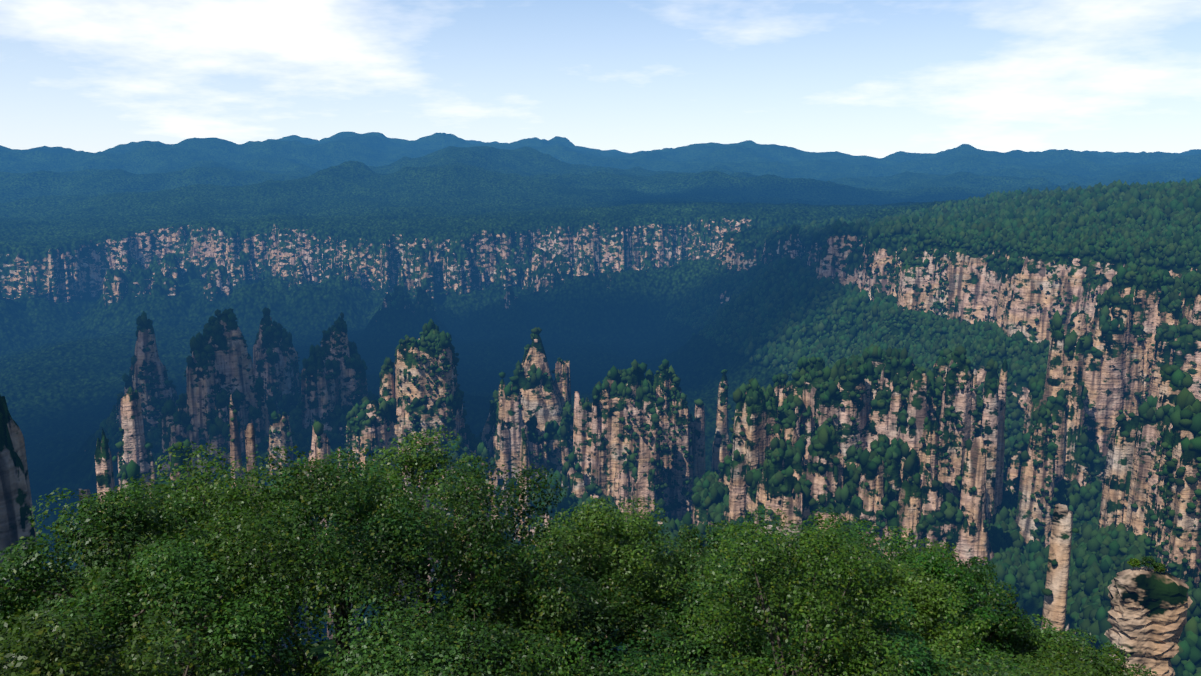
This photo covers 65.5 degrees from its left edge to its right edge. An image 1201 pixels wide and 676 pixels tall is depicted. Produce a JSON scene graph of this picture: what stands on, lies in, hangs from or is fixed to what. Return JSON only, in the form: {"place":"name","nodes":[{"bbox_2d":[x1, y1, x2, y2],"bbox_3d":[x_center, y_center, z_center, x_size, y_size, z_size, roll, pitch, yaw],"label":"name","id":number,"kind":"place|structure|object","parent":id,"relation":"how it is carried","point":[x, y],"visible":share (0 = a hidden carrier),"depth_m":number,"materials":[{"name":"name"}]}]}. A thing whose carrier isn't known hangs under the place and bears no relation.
{"place":"outdoors","nodes":[
{"label":"outdoors","id":0,"kind":"place"},
{"bbox_2d":[0,132,1200,675],"bbox_3d":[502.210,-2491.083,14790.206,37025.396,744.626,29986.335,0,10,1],"label":"terrain","id":1,"kind":"structure","parent":0,"point":[594,264],"depth_m":2063.96,"materials":[{"name":"green plant"}]},
{"bbox_2d":[1,444,1161,675],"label":"tree trunks","id":2,"kind":"object","parent":1,"relation":"on","point":[423,576],"visible":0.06,"depth_m":48.72,"materials":[{"name":"brown plant"}]},
{"bbox_2d":[0,425,1166,675],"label":"tree crowns","id":3,"kind":"object","parent":1,"relation":"on","point":[932,595],"visible":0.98,"depth_m":45.42,"materials":[{"name":"green plant"}]},
{"bbox_2d":[77,177,1200,675],"bbox_3d":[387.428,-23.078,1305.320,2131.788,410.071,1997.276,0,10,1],"label":"trees","id":4,"kind":"object","parent":1,"relation":"on","point":[1125,221],"visible":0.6,"depth_m":1089.32,"materials":[{"name":"green plant"}]},
{"bbox_2d":[1104,567,1192,675],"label":"rock pillar","id":5,"kind":"structure","parent":1,"relation":"on","point":[1147,616],"depth_m":262.41,"materials":[{"name":"beige stone"}]},
{"bbox_2d":[0,0,1200,157],"label":"sky","id":6,"kind":"structure","parent":0,"point":[873,78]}
]}

